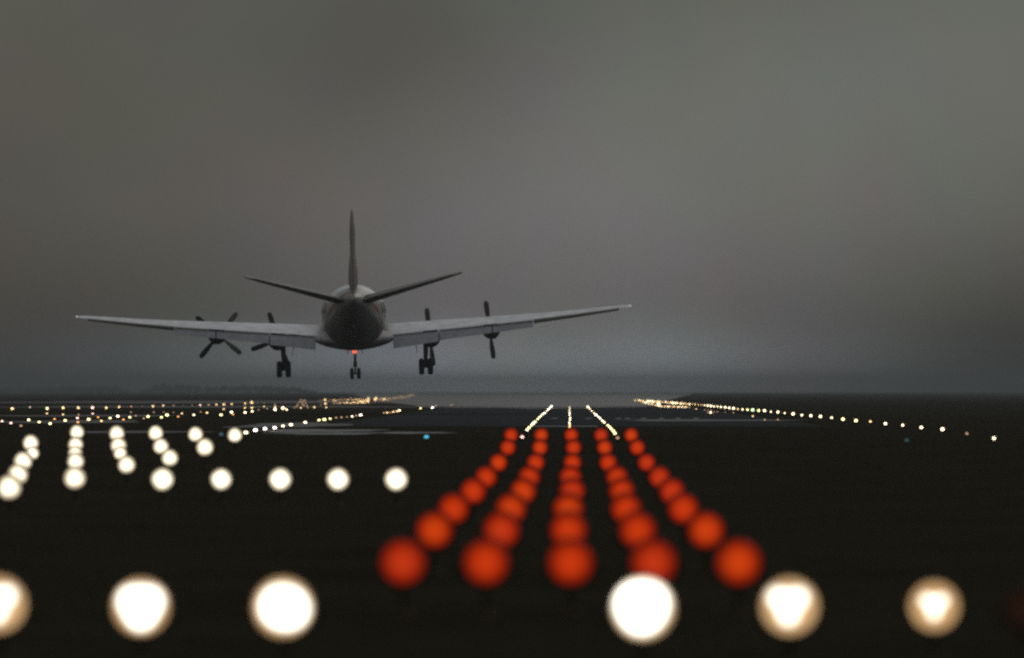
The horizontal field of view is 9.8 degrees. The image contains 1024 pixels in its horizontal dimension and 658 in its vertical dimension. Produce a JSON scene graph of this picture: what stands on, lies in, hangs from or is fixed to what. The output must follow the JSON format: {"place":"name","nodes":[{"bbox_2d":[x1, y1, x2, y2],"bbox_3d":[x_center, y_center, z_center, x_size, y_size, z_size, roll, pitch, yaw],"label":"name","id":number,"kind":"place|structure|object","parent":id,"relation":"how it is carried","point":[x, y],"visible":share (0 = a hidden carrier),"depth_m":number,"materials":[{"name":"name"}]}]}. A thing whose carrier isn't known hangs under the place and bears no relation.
{"place":"outdoors","nodes":[
{"label":"outdoors","id":0,"kind":"place"},
{"bbox_2d":[0,420,136,422],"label":"wet pavement","id":1,"kind":"structure","parent":0,"point":[90,421],"depth_m":230.56,"materials":[{"name":"grey asphalt"}]},
{"bbox_2d":[0,415,163,416],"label":"wet pavement","id":2,"kind":"structure","parent":0,"point":[85,415],"depth_m":287.12,"materials":[{"name":"grey asphalt"}]},
{"bbox_2d":[85,431,211,432],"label":"wet pavement","id":3,"kind":"structure","parent":0,"point":[137,431],"depth_m":173.56,"materials":[{"name":"grey asphalt"}]},
{"bbox_2d":[0,401,388,402],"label":"wet pavement","id":4,"kind":"structure","parent":0,"point":[196,402],"depth_m":612.97,"materials":[{"name":"grey asphalt"}]},
{"bbox_2d":[34,406,376,407],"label":"wet pavement","id":5,"kind":"structure","parent":0,"point":[200,406],"depth_m":454.32,"materials":[{"name":"grey asphalt"}]},
{"bbox_2d":[225,422,353,427],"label":"wet pavement","id":6,"kind":"structure","parent":0,"point":[302,424],"depth_m":203.79,"materials":[{"name":"grey asphalt"}]},
{"bbox_2d":[251,429,374,431],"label":"wet pavement","id":7,"kind":"structure","parent":0,"point":[309,430],"depth_m":177.96,"materials":[{"name":"grey asphalt"}]},
{"bbox_2d":[275,432,376,434],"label":"wet pavement","id":8,"kind":"structure","parent":0,"point":[338,433],"depth_m":164.82,"materials":[{"name":"grey asphalt"}]},
{"bbox_2d":[76,209,630,378],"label":"propeller airliner","id":9,"kind":"object","parent":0,"point":[353,312],"visible":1,"depth_m":306.06,"materials":[{"name":"paint"}]},
{"bbox_2d":[385,432,448,433],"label":"wet pavement","id":10,"kind":"structure","parent":0,"point":[412,432],"depth_m":169.38,"materials":[{"name":"grey asphalt"}]},
{"bbox_2d":[441,405,509,405],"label":"wet pavement","id":11,"kind":"structure","parent":0,"point":[475,405],"depth_m":481.61,"materials":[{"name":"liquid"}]},
{"bbox_2d":[448,407,504,407],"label":"wet pavement","id":12,"kind":"structure","parent":0,"point":[476,407],"depth_m":418.70,"materials":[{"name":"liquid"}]},
{"bbox_2d":[0,393,1023,657],"bbox_3d":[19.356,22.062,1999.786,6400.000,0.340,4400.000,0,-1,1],"label":"ground","id":13,"kind":"structure","parent":0,"point":[864,527],"depth_m":66.74,"materials":[{"name":"black asphalt"}]},
{"bbox_2d":[0,474,24,516],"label":"white approach lamp","id":14,"kind":"object","parent":13,"relation":"on","point":[11,487],"visible":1,"depth_m":72.30,"materials":[{"name":"white glass"}]},
{"bbox_2d":[0,575,33,657],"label":"white approach lamp","id":15,"kind":"object","parent":13,"relation":"on","point":[14,605],"visible":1,"depth_m":32.58,"materials":[{"name":"white glass"}]},
{"bbox_2d":[7,463,30,498],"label":"white approach lamp","id":16,"kind":"object","parent":13,"relation":"on","point":[21,472],"visible":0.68,"depth_m":84.02,"materials":[{"name":"white glass"}]},
{"bbox_2d":[12,451,34,483],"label":"white approach lamp","id":17,"kind":"object","parent":13,"relation":"on","point":[25,458],"visible":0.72,"depth_m":97.36,"materials":[{"name":"white glass"}]},
{"bbox_2d":[21,434,40,462],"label":"white approach lamp","id":18,"kind":"object","parent":13,"relation":"on","point":[28,440],"visible":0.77,"depth_m":111.25,"materials":[{"name":"white glass"}]},
{"bbox_2d":[26,446,40,469],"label":"white approach lamp","id":19,"kind":"object","parent":13,"relation":"on","point":[34,452],"visible":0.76,"depth_m":106.96,"materials":[{"name":"white glass"}]},
{"bbox_2d":[61,466,88,504],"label":"white approach lamp","id":20,"kind":"object","parent":13,"relation":"on","point":[74,478],"visible":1,"depth_m":80.00,"materials":[{"name":"white glass"}]},
{"bbox_2d":[66,445,84,456],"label":"white approach lamp","id":21,"kind":"object","parent":13,"relation":"on","point":[73,448],"visible":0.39,"depth_m":106.28,"materials":[{"name":"white glass"}]},
{"bbox_2d":[65,452,86,468],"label":"white approach lamp","id":22,"kind":"object","parent":13,"relation":"on","point":[75,458],"visible":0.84,"depth_m":98.94,"materials":[{"name":"white glass"}]},
{"bbox_2d":[66,436,85,449],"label":"white approach lamp","id":23,"kind":"object","parent":13,"relation":"on","point":[76,440],"visible":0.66,"depth_m":110.94,"materials":[{"name":"white glass"}]},
{"bbox_2d":[68,424,86,438],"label":"white approach lamp","id":24,"kind":"object","parent":13,"relation":"on","point":[78,430],"visible":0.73,"depth_m":121.28,"materials":[{"name":"white glass"}]},
{"bbox_2d":[107,425,126,452],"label":"white approach lamp","id":25,"kind":"object","parent":13,"relation":"on","point":[114,431],"visible":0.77,"depth_m":118.58,"materials":[{"name":"white glass"}]},
{"bbox_2d":[108,437,128,464],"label":"white approach lamp","id":26,"kind":"object","parent":13,"relation":"on","point":[115,442],"visible":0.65,"depth_m":109.61,"materials":[{"name":"white glass"}]},
{"bbox_2d":[112,446,128,459],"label":"white approach lamp","id":27,"kind":"object","parent":13,"relation":"on","point":[119,452],"visible":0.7,"depth_m":106.92,"materials":[{"name":"white glass"}]},
{"bbox_2d":[116,455,137,485],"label":"white approach lamp","id":28,"kind":"object","parent":13,"relation":"on","point":[126,465],"visible":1,"depth_m":95.56,"materials":[{"name":"white glass"}]},
{"bbox_2d":[108,578,175,657],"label":"white approach lamp","id":29,"kind":"object","parent":13,"relation":"on","point":[139,608],"visible":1,"depth_m":32.39,"materials":[{"name":"white glass"}]},
{"bbox_2d":[146,425,165,451],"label":"white approach lamp","id":30,"kind":"object","parent":13,"relation":"on","point":[155,432],"visible":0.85,"depth_m":119.58,"materials":[{"name":"white glass"}]},
{"bbox_2d":[151,438,170,465],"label":"white approach lamp","id":31,"kind":"object","parent":13,"relation":"on","point":[159,446],"visible":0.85,"depth_m":109.38,"materials":[{"name":"white glass"}]},
{"bbox_2d":[149,467,176,506],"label":"white approach lamp","id":32,"kind":"object","parent":13,"relation":"on","point":[162,480],"visible":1,"depth_m":78.81,"materials":[{"name":"white glass"}]},
{"bbox_2d":[159,449,180,469],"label":"white approach lamp","id":33,"kind":"object","parent":13,"relation":"on","point":[169,458],"visible":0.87,"depth_m":101.50,"materials":[{"name":"white glass"}]},
{"bbox_2d":[186,426,204,452],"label":"white approach lamp","id":34,"kind":"object","parent":13,"relation":"on","point":[194,434],"visible":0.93,"depth_m":118.31,"materials":[{"name":"white glass"}]},
{"bbox_2d":[194,438,215,468],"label":"white approach lamp","id":35,"kind":"object","parent":13,"relation":"on","point":[204,447],"visible":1,"depth_m":107.44,"materials":[{"name":"white glass"}]},
{"bbox_2d":[208,468,234,504],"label":"white approach lamp","id":36,"kind":"object","parent":13,"relation":"on","point":[220,480],"visible":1,"depth_m":79.83,"materials":[{"name":"white glass"}]},
{"bbox_2d":[139,383,316,392],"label":"woods","id":37,"kind":"object","parent":13,"relation":"on","point":[165,388],"visible":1,"depth_m":4095.19,"materials":[{"name":"plant"}]},
{"bbox_2d":[226,427,244,452],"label":"white approach lamp","id":38,"kind":"object","parent":13,"relation":"on","point":[234,435],"visible":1,"depth_m":117.93,"materials":[{"name":"white glass"}]},
{"bbox_2d":[266,467,294,506],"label":"white approach lamp","id":39,"kind":"object","parent":13,"relation":"on","point":[279,479],"visible":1,"depth_m":78.81,"materials":[{"name":"white glass"}]},
{"bbox_2d":[248,576,319,657],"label":"white approach lamp","id":40,"kind":"object","parent":13,"relation":"on","point":[283,609],"visible":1,"depth_m":31.93,"materials":[{"name":"white glass"}]},
{"bbox_2d":[324,467,351,506],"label":"white approach lamp","id":41,"kind":"object","parent":13,"relation":"on","point":[337,479],"visible":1,"depth_m":78.81,"materials":[{"name":"white glass"}]},
{"bbox_2d":[382,467,410,506],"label":"white approach lamp","id":42,"kind":"object","parent":13,"relation":"on","point":[395,480],"visible":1,"depth_m":78.40,"materials":[{"name":"white glass"}]},
{"bbox_2d":[374,537,431,617],"bbox_3d":[-0.732,1.668,40.264,0.388,0.538,0.267,0,-1,-1],"label":"red approach lamp","id":43,"kind":"object","parent":13,"relation":"on","point":[402,562],"visible":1,"depth_m":40.15,"materials":[{"name":"red glass"}]},
{"bbox_2d":[411,510,456,574],"bbox_3d":[-0.646,1.768,49.665,0.385,0.534,0.264,0,-1,-2],"label":"red approach lamp","id":44,"kind":"object","parent":13,"relation":"on","point":[434,531],"visible":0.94,"depth_m":49.55,"materials":[{"name":"red glass"}]},
{"bbox_2d":[435,492,472,545],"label":"red approach lamp","id":45,"kind":"object","parent":13,"relation":"on","point":[455,507],"visible":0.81,"depth_m":58.72,"materials":[{"name":"red glass"}]},
{"bbox_2d":[458,477,489,522],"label":"red approach lamp","id":46,"kind":"object","parent":13,"relation":"on","point":[473,491],"visible":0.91,"depth_m":69.19,"materials":[{"name":"red glass"}]},
{"bbox_2d":[457,537,514,617],"bbox_3d":[-0.173,1.668,40.264,0.388,0.538,0.267,0,-1,1],"label":"red approach lamp","id":47,"kind":"object","parent":13,"relation":"on","point":[485,563],"visible":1,"depth_m":40.15,"materials":[{"name":"red glass"}]},
{"bbox_2d":[474,465,499,503],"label":"red approach lamp","id":48,"kind":"object","parent":13,"relation":"on","point":[487,475],"visible":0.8,"depth_m":80.77,"materials":[{"name":"red glass"}]},
{"bbox_2d":[487,453,509,484],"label":"red approach lamp","id":49,"kind":"object","parent":13,"relation":"on","point":[499,462],"visible":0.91,"depth_m":97.06,"materials":[{"name":"red glass"}]},
{"bbox_2d":[479,510,524,574],"bbox_3d":[-0.085,1.768,49.665,0.385,0.534,0.264,0,-1,1],"label":"red approach lamp","id":50,"kind":"object","parent":13,"relation":"on","point":[503,527],"visible":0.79,"depth_m":49.55,"materials":[{"name":"red glass"}]},
{"bbox_2d":[498,439,517,466],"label":"red approach lamp","id":51,"kind":"object","parent":13,"relation":"on","point":[507,448],"visible":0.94,"depth_m":108.40,"materials":[{"name":"red glass"}]},
{"bbox_2d":[492,492,529,545],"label":"red approach lamp","id":52,"kind":"object","parent":13,"relation":"on","point":[514,503],"visible":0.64,"depth_m":58.72,"materials":[{"name":"red glass"}]},
{"bbox_2d":[502,427,519,441],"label":"red approach lamp","id":53,"kind":"object","parent":13,"relation":"on","point":[511,433],"visible":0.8,"depth_m":118.36,"materials":[{"name":"red glass"}]},
{"bbox_2d":[351,393,692,406],"bbox_3d":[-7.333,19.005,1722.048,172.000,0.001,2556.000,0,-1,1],"label":"wet apron","id":54,"kind":"object","parent":13,"relation":"on","point":[526,399],"visible":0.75,"depth_m":940.25,"materials":[{"name":"grey asphalt"}]},
{"bbox_2d":[508,477,539,522],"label":"red approach lamp","id":55,"kind":"object","parent":13,"relation":"on","point":[525,488],"visible":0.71,"depth_m":69.19,"materials":[{"name":"red glass"}]},
{"bbox_2d":[516,465,542,503],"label":"red approach lamp","id":56,"kind":"object","parent":13,"relation":"on","point":[532,473],"visible":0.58,"depth_m":80.76,"materials":[{"name":"red glass"}]},
{"bbox_2d":[525,453,546,483],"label":"red approach lamp","id":57,"kind":"object","parent":13,"relation":"on","point":[536,460],"visible":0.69,"depth_m":97.06,"materials":[{"name":"red glass"}]},
{"bbox_2d":[530,439,549,455],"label":"red approach lamp","id":58,"kind":"object","parent":13,"relation":"on","point":[541,446],"visible":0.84,"depth_m":108.40,"materials":[{"name":"red glass"}]},
{"bbox_2d":[532,427,550,441],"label":"red approach lamp","id":59,"kind":"object","parent":13,"relation":"on","point":[541,433],"visible":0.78,"depth_m":118.36,"materials":[{"name":"red glass"}]},
{"bbox_2d":[549,492,587,518],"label":"red approach lamp","id":60,"kind":"object","parent":13,"relation":"on","point":[564,501],"visible":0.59,"depth_m":58.72,"materials":[{"name":"red glass"}]},
{"bbox_2d":[546,510,591,544],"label":"red approach lamp","id":61,"kind":"object","parent":13,"relation":"on","point":[568,524],"visible":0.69,"depth_m":49.55,"materials":[{"name":"red glass"}]},
{"bbox_2d":[556,465,583,484],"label":"red approach lamp","id":62,"kind":"object","parent":13,"relation":"on","point":[568,471],"visible":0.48,"depth_m":80.77,"materials":[{"name":"red glass"}]},
{"bbox_2d":[542,537,599,617],"bbox_3d":[0.399,1.668,40.264,0.388,0.538,0.267,0,-1,3],"label":"red approach lamp","id":63,"kind":"object","parent":13,"relation":"on","point":[570,562],"visible":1,"depth_m":40.15,"materials":[{"name":"red glass"}]},
{"bbox_2d":[562,427,579,441],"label":"red approach lamp","id":64,"kind":"object","parent":13,"relation":"on","point":[569,433],"visible":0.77,"depth_m":118.36,"materials":[{"name":"red glass"}]},
{"bbox_2d":[556,477,587,500],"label":"red approach lamp","id":65,"kind":"object","parent":13,"relation":"on","point":[574,485],"visible":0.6,"depth_m":69.19,"materials":[{"name":"red glass"}]},
{"bbox_2d":[561,453,583,469],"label":"red approach lamp","id":66,"kind":"object","parent":13,"relation":"on","point":[574,459],"visible":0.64,"depth_m":97.06,"materials":[{"name":"red glass"}]},
{"bbox_2d":[563,439,582,454],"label":"red approach lamp","id":67,"kind":"object","parent":13,"relation":"on","point":[573,446],"visible":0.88,"depth_m":108.39,"materials":[{"name":"red glass"}]},
{"bbox_2d":[333,403,821,425],"bbox_3d":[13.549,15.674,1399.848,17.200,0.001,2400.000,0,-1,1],"label":"runway","id":68,"kind":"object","parent":13,"relation":"on","point":[513,416],"visible":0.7,"depth_m":266.32,"materials":[{"name":"black asphalt"}]},
{"bbox_2d":[534,426,597,426],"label":"threshold bar","id":69,"kind":"object","parent":68,"relation":"on","point":[565,426],"visible":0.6,"depth_m":197.87,"materials":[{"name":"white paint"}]},
{"bbox_2d":[592,427,610,452],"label":"red approach lamp","id":70,"kind":"object","parent":13,"relation":"on","point":[599,433],"visible":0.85,"depth_m":118.35,"materials":[{"name":"red glass"}]},
{"bbox_2d":[594,439,614,455],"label":"red approach lamp","id":71,"kind":"object","parent":13,"relation":"on","point":[603,446],"visible":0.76,"depth_m":108.39,"materials":[{"name":"red glass"}]},
{"bbox_2d":[597,453,618,484],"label":"red approach lamp","id":72,"kind":"object","parent":13,"relation":"on","point":[606,462],"visible":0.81,"depth_m":97.06,"materials":[{"name":"red glass"}]},
{"bbox_2d":[603,465,630,485],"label":"red approach lamp","id":73,"kind":"object","parent":13,"relation":"on","point":[614,472],"visible":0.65,"depth_m":80.77,"materials":[{"name":"red glass"}]},
{"bbox_2d":[605,477,637,522],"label":"red approach lamp","id":74,"kind":"object","parent":13,"relation":"on","point":[619,485],"visible":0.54,"depth_m":69.19,"materials":[{"name":"red glass"}]},
{"bbox_2d":[606,492,644,545],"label":"red approach lamp","id":75,"kind":"object","parent":13,"relation":"on","point":[622,504],"visible":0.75,"depth_m":58.72,"materials":[{"name":"red glass"}]},
{"bbox_2d":[622,427,639,452],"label":"red approach lamp","id":76,"kind":"object","parent":13,"relation":"on","point":[630,434],"visible":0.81,"depth_m":118.35,"materials":[{"name":"red glass"}]},
{"bbox_2d":[627,439,646,466],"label":"red approach lamp","id":77,"kind":"object","parent":13,"relation":"on","point":[637,448],"visible":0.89,"depth_m":108.39,"materials":[{"name":"red glass"}]},
{"bbox_2d":[614,510,660,574],"bbox_3d":[1.041,1.768,49.665,0.385,0.534,0.264,0,-1,1],"label":"red approach lamp","id":78,"kind":"object","parent":13,"relation":"on","point":[635,527],"visible":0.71,"depth_m":49.55,"materials":[{"name":"red glass"}]},
{"bbox_2d":[606,576,679,657],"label":"white approach lamp","id":79,"kind":"object","parent":13,"relation":"on","point":[643,608],"visible":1,"depth_m":31.44,"materials":[{"name":"white glass"}]},
{"bbox_2d":[635,453,657,484],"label":"red approach lamp","id":80,"kind":"object","parent":13,"relation":"on","point":[645,462],"visible":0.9,"depth_m":97.06,"materials":[{"name":"red glass"}]},
{"bbox_2d":[624,537,681,584],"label":"red approach lamp","id":81,"kind":"object","parent":13,"relation":"on","point":[655,558],"visible":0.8,"depth_m":40.15,"materials":[{"name":"red glass"}]},
{"bbox_2d":[645,465,670,503],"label":"red approach lamp","id":82,"kind":"object","parent":13,"relation":"on","point":[657,475],"visible":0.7,"depth_m":80.76,"materials":[{"name":"red glass"}]},
{"bbox_2d":[655,477,686,522],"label":"red approach lamp","id":83,"kind":"object","parent":13,"relation":"on","point":[669,488],"visible":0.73,"depth_m":69.19,"materials":[{"name":"red glass"}]},
{"bbox_2d":[664,492,701,545],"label":"red approach lamp","id":84,"kind":"object","parent":13,"relation":"on","point":[682,509],"visible":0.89,"depth_m":58.72,"materials":[{"name":"red glass"}]},
{"bbox_2d":[683,510,728,574],"bbox_3d":[1.608,1.768,49.665,0.385,0.534,0.264,0,-1,1],"label":"red approach lamp","id":85,"kind":"object","parent":13,"relation":"on","point":[706,531],"visible":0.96,"depth_m":49.55,"materials":[{"name":"red glass"}]},
{"bbox_2d":[709,537,766,617],"bbox_3d":[1.520,1.668,40.264,0.388,0.538,0.267,0,-1,0],"label":"red approach lamp","id":86,"kind":"object","parent":13,"relation":"on","point":[738,564],"visible":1,"depth_m":40.15,"materials":[{"name":"red glass"}]},
{"bbox_2d":[754,576,823,657],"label":"white approach lamp","id":87,"kind":"object","parent":13,"relation":"on","point":[789,608],"visible":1,"depth_m":32.26,"materials":[{"name":"white glass"}]},
{"bbox_2d":[903,580,963,657],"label":"white approach lamp","id":88,"kind":"object","parent":13,"relation":"on","point":[934,606],"visible":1,"depth_m":33.26,"materials":[{"name":"white glass"}]},
{"bbox_2d":[995,584,1023,657],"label":"lamp","id":89,"kind":"object","parent":13,"relation":"on","point":[1011,608],"visible":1,"depth_m":33.66,"materials":[{"name":"black paint"}]},
{"bbox_2d":[0,0,1023,392],"label":"sky","id":90,"kind":"structure","parent":0,"point":[780,196],"materials":[{"name":"grey"}]},
{"bbox_2d":[524,408,562,408],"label":"wet pavement","id":91,"kind":"structure","parent":0,"point":[543,408],"depth_m":396.09,"materials":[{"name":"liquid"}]},
{"bbox_2d":[486,406,603,406],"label":"wet pavement","id":92,"kind":"structure","parent":0,"point":[544,406],"depth_m":452.00,"materials":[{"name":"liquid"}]},
{"bbox_2d":[634,419,782,420],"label":"wet pavement","id":93,"kind":"structure","parent":0,"point":[697,420],"depth_m":237.16,"materials":[{"name":"grey asphalt"}]}
]}

